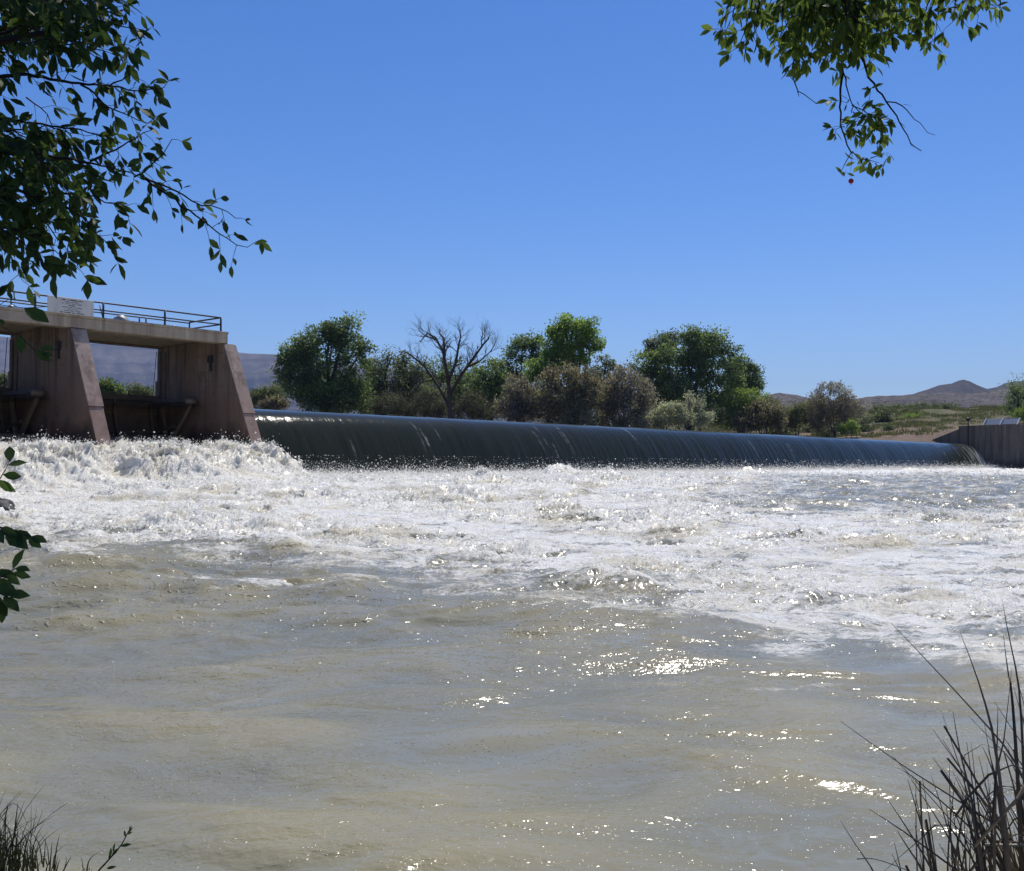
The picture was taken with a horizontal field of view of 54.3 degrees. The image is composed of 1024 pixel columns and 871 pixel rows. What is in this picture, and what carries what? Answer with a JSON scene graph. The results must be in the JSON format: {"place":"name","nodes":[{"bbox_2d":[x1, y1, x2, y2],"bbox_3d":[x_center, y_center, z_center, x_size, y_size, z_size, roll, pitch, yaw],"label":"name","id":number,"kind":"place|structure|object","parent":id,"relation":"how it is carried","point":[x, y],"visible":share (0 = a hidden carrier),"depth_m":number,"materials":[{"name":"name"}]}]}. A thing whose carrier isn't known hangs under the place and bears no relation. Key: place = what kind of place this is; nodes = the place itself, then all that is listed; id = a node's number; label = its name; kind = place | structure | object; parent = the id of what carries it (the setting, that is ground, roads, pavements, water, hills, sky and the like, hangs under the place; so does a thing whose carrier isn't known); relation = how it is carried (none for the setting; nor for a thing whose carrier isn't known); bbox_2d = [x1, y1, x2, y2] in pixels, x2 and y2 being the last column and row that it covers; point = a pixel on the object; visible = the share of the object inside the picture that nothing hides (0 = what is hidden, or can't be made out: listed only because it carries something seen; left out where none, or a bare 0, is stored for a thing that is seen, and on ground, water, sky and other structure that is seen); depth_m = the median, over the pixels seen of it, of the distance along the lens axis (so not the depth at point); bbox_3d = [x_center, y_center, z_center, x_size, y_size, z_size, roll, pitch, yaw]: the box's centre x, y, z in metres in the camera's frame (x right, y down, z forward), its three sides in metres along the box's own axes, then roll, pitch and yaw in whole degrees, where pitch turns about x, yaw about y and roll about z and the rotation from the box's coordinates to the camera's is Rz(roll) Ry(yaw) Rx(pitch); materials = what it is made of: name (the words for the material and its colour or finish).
{"place":"outdoors","nodes":[
{"label":"outdoors","id":0,"kind":"place"},
{"bbox_2d":[0,397,201,409],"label":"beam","id":1,"kind":"structure","parent":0,"point":[106,404],"depth_m":50.17,"materials":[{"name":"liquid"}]},
{"bbox_2d":[0,336,651,422],"bbox_3d":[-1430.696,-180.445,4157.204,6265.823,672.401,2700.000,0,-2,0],"label":"mountain","id":2,"kind":"structure","parent":0,"point":[124,364],"depth_m":4015.79,"materials":[{"name":"grey stone"}]},
{"bbox_2d":[0,438,1023,870],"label":"river water","id":3,"kind":"structure","parent":0,"point":[216,706],"depth_m":7.74,"materials":[{"name":"grey liquid"}]},
{"bbox_2d":[0,498,14,510],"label":"boulder","id":4,"kind":"object","parent":3,"relation":"in","point":[5,504],"visible":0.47,"depth_m":24.32,"materials":[{"name":"grey stone"}]},
{"bbox_2d":[0,429,1023,654],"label":"spray","id":5,"kind":"object","parent":3,"relation":"on","point":[384,474],"visible":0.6,"depth_m":29.03,"materials":[{"name":"white liquid"}]},
{"bbox_2d":[0,408,1023,465],"bbox_3d":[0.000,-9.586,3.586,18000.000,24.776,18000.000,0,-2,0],"label":"ground","id":6,"kind":"structure","parent":0,"point":[928,437],"depth_m":147.86,"materials":[{"name":"soil"}]},
{"bbox_2d":[0,370,8,386],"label":"green bush","id":7,"kind":"object","parent":6,"relation":"on","point":[2,381],"visible":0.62,"depth_m":91.85,"materials":[{"name":"green plant"}]},
{"bbox_2d":[0,446,46,622],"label":"leafy sapling","id":8,"kind":"object","parent":6,"relation":"on","point":[16,538],"visible":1,"depth_m":3.09,"materials":[{"name":"green plant"}]},
{"bbox_2d":[0,787,96,870],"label":"grass tuft","id":9,"kind":"object","parent":6,"relation":"on","point":[13,862],"visible":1,"depth_m":3.61,"materials":[{"name":"green plant"}]},
{"bbox_2d":[84,826,132,870],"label":"leafy twig","id":10,"kind":"object","parent":6,"relation":"on","point":[111,854],"visible":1,"depth_m":3.31,"materials":[{"name":"green plant"}]},
{"bbox_2d":[98,376,127,393],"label":"green bush","id":11,"kind":"object","parent":6,"relation":"on","point":[107,385],"visible":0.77,"depth_m":95.59,"materials":[{"name":"green plant"}]},
{"bbox_2d":[0,290,261,445],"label":"sluice dam","id":12,"kind":"structure","parent":6,"relation":"on","point":[196,366],"depth_m":48.04,"materials":[{"name":"concrete"}]},
{"bbox_2d":[47,296,93,316],"bbox_3d":[-19.466,-5.704,44.026,0.034,0.700,2.050,-1,-2,41],"label":"notice sign","id":13,"kind":"object","parent":12,"relation":"attached to","point":[71,306],"visible":1,"depth_m":44.00,"materials":[{"name":"white metal"}]},
{"bbox_2d":[113,315,128,320],"bbox_3d":[-18.401,-5.288,46.893,0.320,0.720,0.800,-1,-2,41],"label":"hoist cover","id":14,"kind":"object","parent":12,"relation":"on","point":[121,317],"visible":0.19,"depth_m":46.77,"materials":[{"name":"silver metal"}]},
{"bbox_2d":[0,0,271,361],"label":"overhanging tree","id":15,"kind":"object","parent":6,"relation":"on","point":[22,19],"visible":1,"depth_m":4.03,"materials":[{"name":"green plant"}]},
{"bbox_2d":[700,0,1010,178],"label":"hanging bough","id":16,"kind":"object","parent":15,"relation":"attached to","point":[850,25],"visible":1,"depth_m":4.93,"materials":[{"name":"green plant"}]},
{"bbox_2d":[123,381,154,395],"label":"scrub bush","id":17,"kind":"object","parent":6,"relation":"on","point":[137,389],"visible":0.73,"depth_m":103.60,"materials":[{"name":"green plant"}]},
{"bbox_2d":[249,380,286,408],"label":"scrub bush","id":18,"kind":"object","parent":6,"relation":"on","point":[257,394],"visible":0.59,"depth_m":107.67,"materials":[{"name":"green plant"}]},
{"bbox_2d":[257,394,291,409],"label":"tamarisk bush","id":19,"kind":"object","parent":6,"relation":"on","point":[276,403],"visible":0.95,"depth_m":97.74,"materials":[{"name":"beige plant"}]},
{"bbox_2d":[265,310,378,413],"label":"cottonwood tree","id":20,"kind":"object","parent":6,"relation":"on","point":[298,358],"visible":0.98,"depth_m":115.09,"materials":[{"name":"green plant"}]},
{"bbox_2d":[355,378,400,415],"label":"background bush","id":21,"kind":"object","parent":6,"relation":"on","point":[373,403],"visible":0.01,"depth_m":138.01,"materials":[{"name":"green plant"}]},
{"bbox_2d":[359,344,410,414],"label":"olive tree","id":22,"kind":"object","parent":6,"relation":"on","point":[381,385],"visible":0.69,"depth_m":127.78,"materials":[{"name":"green plant"}]},
{"bbox_2d":[358,388,424,416],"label":"thicket bush","id":23,"kind":"object","parent":6,"relation":"on","point":[379,405],"visible":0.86,"depth_m":117.43,"materials":[{"name":"green plant"}]},
{"bbox_2d":[386,349,429,415],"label":"olive tree","id":24,"kind":"object","parent":6,"relation":"on","point":[404,361],"visible":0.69,"depth_m":129.75,"materials":[{"name":"green plant"}]},
{"bbox_2d":[392,383,456,415],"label":"background bush","id":25,"kind":"object","parent":6,"relation":"on","point":[429,389],"visible":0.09,"depth_m":138.39,"materials":[{"name":"green plant"}]},
{"bbox_2d":[399,386,462,417],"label":"thicket bush","id":26,"kind":"object","parent":6,"relation":"on","point":[438,411],"visible":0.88,"depth_m":116.59,"materials":[{"name":"green plant"}]},
{"bbox_2d":[381,314,505,418],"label":"dead tree","id":27,"kind":"object","parent":6,"relation":"on","point":[448,388],"visible":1,"depth_m":113.93,"materials":[{"name":"brown wood"}]},
{"bbox_2d":[420,354,494,418],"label":"juniper tree","id":28,"kind":"object","parent":6,"relation":"on","point":[438,376],"visible":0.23,"depth_m":149.65,"materials":[{"name":"green plant"}]},
{"bbox_2d":[451,370,489,419],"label":"background bush","id":29,"kind":"object","parent":6,"relation":"on","point":[462,382],"visible":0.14,"depth_m":137.25,"materials":[{"name":"green plant"}]},
{"bbox_2d":[453,386,503,420],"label":"thicket bush","id":30,"kind":"object","parent":6,"relation":"on","point":[480,411],"visible":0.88,"depth_m":116.62,"materials":[{"name":"green plant"}]},
{"bbox_2d":[461,354,516,419],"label":"dark tree","id":31,"kind":"object","parent":6,"relation":"on","point":[491,384],"visible":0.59,"depth_m":123.50,"materials":[{"name":"green plant"}]},
{"bbox_2d":[490,328,545,419],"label":"airy tree","id":32,"kind":"object","parent":6,"relation":"on","point":[525,345],"visible":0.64,"depth_m":131.86,"materials":[{"name":"green plant"}]},
{"bbox_2d":[492,372,548,422],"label":"tamarisk bush","id":33,"kind":"object","parent":6,"relation":"on","point":[515,403],"visible":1,"depth_m":112.44,"materials":[{"name":"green plant"}]},
{"bbox_2d":[500,386,544,420],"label":"background bush","id":34,"kind":"object","parent":6,"relation":"on","point":[528,397],"visible":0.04,"depth_m":139.89,"materials":[{"name":"green plant"}]},
{"bbox_2d":[521,312,606,423],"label":"bright tree","id":35,"kind":"object","parent":6,"relation":"on","point":[582,335],"visible":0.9,"depth_m":125.34,"materials":[{"name":"green plant"}]},
{"bbox_2d":[529,358,607,425],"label":"tamarisk bush","id":36,"kind":"object","parent":6,"relation":"on","point":[572,407],"visible":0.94,"depth_m":112.24,"materials":[{"name":"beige plant"}]},
{"bbox_2d":[535,370,619,420],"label":"background bush","id":37,"kind":"object","parent":6,"relation":"on","point":[586,402],"visible":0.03,"depth_m":140.36,"materials":[{"name":"green plant"}]},
{"bbox_2d":[582,353,617,425],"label":"olive tree","id":38,"kind":"object","parent":6,"relation":"on","point":[611,364],"visible":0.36,"depth_m":141.78,"materials":[{"name":"green plant"}]},
{"bbox_2d":[254,409,986,473],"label":"overflow weir","id":39,"kind":"object","parent":6,"relation":"on","point":[364,440],"visible":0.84,"depth_m":66.64,"materials":[{"name":"concrete"}]},
{"bbox_2d":[594,359,659,428],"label":"tamarisk bush","id":40,"kind":"object","parent":6,"relation":"on","point":[622,398],"visible":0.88,"depth_m":115.23,"materials":[{"name":"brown plant"}]},
{"bbox_2d":[642,327,683,428],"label":"airy tree","id":41,"kind":"object","parent":6,"relation":"on","point":[653,343],"visible":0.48,"depth_m":150.00,"materials":[{"name":"green plant"}]},
{"bbox_2d":[636,398,698,429],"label":"sage bush","id":42,"kind":"object","parent":6,"relation":"on","point":[668,411],"visible":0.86,"depth_m":120.50,"materials":[{"name":"green plant"}]},
{"bbox_2d":[636,391,730,429],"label":"background bush","id":43,"kind":"object","parent":6,"relation":"on","point":[714,409],"visible":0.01,"depth_m":145.29,"materials":[{"name":"green plant"}]},
{"bbox_2d":[626,322,748,430],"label":"cottonwood tree","id":44,"kind":"object","parent":6,"relation":"on","point":[698,355],"visible":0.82,"depth_m":133.95,"materials":[{"name":"green plant"}]},
{"bbox_2d":[683,390,716,430],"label":"sage bush","id":45,"kind":"object","parent":6,"relation":"on","point":[703,418],"visible":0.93,"depth_m":122.70,"materials":[{"name":"green plant"}]},
{"bbox_2d":[712,385,767,432],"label":"willow bush","id":46,"kind":"object","parent":6,"relation":"on","point":[743,395],"visible":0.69,"depth_m":130.77,"materials":[{"name":"green plant"}]},
{"bbox_2d":[721,353,765,432],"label":"side tree","id":47,"kind":"object","parent":6,"relation":"on","point":[752,375],"visible":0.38,"depth_m":145.66,"materials":[{"name":"green plant"}]},
{"bbox_2d":[728,392,788,433],"bbox_3d":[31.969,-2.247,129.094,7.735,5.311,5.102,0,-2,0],"label":"scrub bush","id":48,"kind":"object","parent":6,"relation":"on","point":[767,416],"visible":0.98,"depth_m":128.52,"materials":[{"name":"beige plant"}]},
{"bbox_2d":[767,428,794,435],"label":"bank scrub","id":49,"kind":"object","parent":6,"relation":"on","point":[786,431],"visible":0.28,"depth_m":152.27,"materials":[{"name":"green plant"}]},
{"bbox_2d":[782,400,813,434],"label":"scrub bush","id":50,"kind":"object","parent":6,"relation":"on","point":[793,413],"visible":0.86,"depth_m":142.56,"materials":[{"name":"green plant"}]},
{"bbox_2d":[799,424,812,431],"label":"bank scrub","id":51,"kind":"object","parent":6,"relation":"on","point":[806,429],"visible":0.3,"depth_m":164.06,"materials":[{"name":"green plant"}]},
{"bbox_2d":[811,426,844,436],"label":"bank scrub","id":52,"kind":"object","parent":6,"relation":"on","point":[828,431],"visible":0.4,"depth_m":146.07,"materials":[{"name":"green plant"}]},
{"bbox_2d":[801,379,871,437],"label":"tamarisk bush","id":53,"kind":"object","parent":6,"relation":"on","point":[839,404],"visible":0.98,"depth_m":140.48,"materials":[{"name":"brown plant"}]},
{"bbox_2d":[674,404,1016,437],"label":"grass","id":54,"kind":"structure","parent":6,"relation":"on","point":[973,414],"depth_m":170.26,"materials":[{"name":"green plant"}]},
{"bbox_2d":[833,418,860,437],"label":"green bush","id":55,"kind":"object","parent":6,"relation":"on","point":[845,427],"visible":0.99,"depth_m":136.85,"materials":[{"name":"green plant"}]},
{"bbox_2d":[835,421,867,434],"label":"bank scrub","id":56,"kind":"object","parent":6,"relation":"on","point":[856,431],"visible":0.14,"depth_m":154.10,"materials":[{"name":"green plant"}]},
{"bbox_2d":[853,414,879,431],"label":"bank scrub","id":57,"kind":"object","parent":6,"relation":"on","point":[864,421],"visible":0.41,"depth_m":158.99,"materials":[{"name":"green plant"}]},
{"bbox_2d":[862,412,894,422],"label":"bank scrub","id":58,"kind":"object","parent":6,"relation":"on","point":[874,418],"visible":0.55,"depth_m":171.81,"materials":[{"name":"green plant"}]},
{"bbox_2d":[865,404,893,412],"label":"bank scrub","id":59,"kind":"object","parent":6,"relation":"on","point":[874,408],"visible":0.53,"depth_m":187.44,"materials":[{"name":"green plant"}]},
{"bbox_2d":[873,402,890,406],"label":"bank scrub","id":60,"kind":"object","parent":6,"relation":"on","point":[880,404],"visible":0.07,"depth_m":212.16,"materials":[{"name":"green plant"}]},
{"bbox_2d":[871,406,898,421],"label":"bank scrub","id":61,"kind":"object","parent":6,"relation":"on","point":[883,412],"visible":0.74,"depth_m":172.24,"materials":[{"name":"green plant"}]},
{"bbox_2d":[878,421,896,430],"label":"bank scrub","id":62,"kind":"object","parent":6,"relation":"on","point":[886,427],"visible":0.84,"depth_m":153.79,"materials":[{"name":"green plant"}]},
{"bbox_2d":[900,403,913,407],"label":"bank scrub","id":63,"kind":"object","parent":6,"relation":"on","point":[910,405],"visible":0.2,"depth_m":199.30,"materials":[{"name":"green plant"}]},
{"bbox_2d":[898,412,923,417],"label":"green bush","id":64,"kind":"object","parent":6,"relation":"on","point":[909,415],"visible":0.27,"depth_m":174.73,"materials":[{"name":"green plant"}]},
{"bbox_2d":[909,400,933,407],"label":"bank scrub","id":65,"kind":"object","parent":6,"relation":"on","point":[924,404],"visible":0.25,"depth_m":204.74,"materials":[{"name":"green plant"}]},
{"bbox_2d":[841,606,1023,870],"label":"reed clump","id":66,"kind":"object","parent":6,"relation":"on","point":[1007,856],"visible":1,"depth_m":2.80,"materials":[{"name":"green plant"}]},
{"bbox_2d":[928,402,942,407],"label":"bank scrub","id":67,"kind":"object","parent":6,"relation":"on","point":[933,404],"visible":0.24,"depth_m":215.19,"materials":[{"name":"green plant"}]},
{"bbox_2d":[940,403,949,408],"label":"bank scrub","id":68,"kind":"object","parent":6,"relation":"on","point":[944,406],"visible":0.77,"depth_m":192.13,"materials":[{"name":"green plant"}]},
{"bbox_2d":[936,400,962,407],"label":"bank scrub","id":69,"kind":"object","parent":6,"relation":"on","point":[950,404],"visible":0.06,"depth_m":220.27,"materials":[{"name":"green plant"}]},
{"bbox_2d":[932,424,1023,468],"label":"abutment wall","id":70,"kind":"structure","parent":6,"relation":"on","point":[996,444],"depth_m":137.39,"materials":[{"name":"concrete"}]},
{"bbox_2d":[966,416,971,444],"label":"lamp post","id":71,"kind":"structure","parent":70,"relation":"attached to","point":[968,419],"depth_m":139.56,"materials":[{"name":"metal"}]},
{"bbox_2d":[983,418,1019,424],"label":"panel rack","id":72,"kind":"object","parent":70,"relation":"on","point":[1001,421],"visible":1,"depth_m":137.38,"materials":[{"name":"white paint"}]},
{"bbox_2d":[995,372,1023,417],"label":"feathery tree","id":73,"kind":"object","parent":6,"relation":"on","point":[1013,395],"visible":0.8,"depth_m":165.15,"materials":[{"name":"green plant"}]},
{"bbox_2d":[1009,401,1023,423],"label":"green bush","id":74,"kind":"object","parent":6,"relation":"on","point":[1020,412],"visible":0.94,"depth_m":157.99,"materials":[{"name":"green plant"}]},
{"bbox_2d":[0,0,1023,404],"label":"sky","id":75,"kind":"structure","parent":0,"point":[514,165],"materials":[{"name":"blue"}]},
{"bbox_2d":[712,388,1022,413],"bbox_3d":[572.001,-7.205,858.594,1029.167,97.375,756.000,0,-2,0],"label":"hill","id":76,"kind":"structure","parent":0,"point":[991,398],"depth_m":869.10,"materials":[{"name":"soil"}]},
{"bbox_2d":[915,380,1023,393],"bbox_3d":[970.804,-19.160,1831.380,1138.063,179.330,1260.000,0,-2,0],"label":"peak","id":77,"kind":"structure","parent":0,"point":[963,387],"depth_m":1866.13,"materials":[{"name":"brown stone"}]}
]}

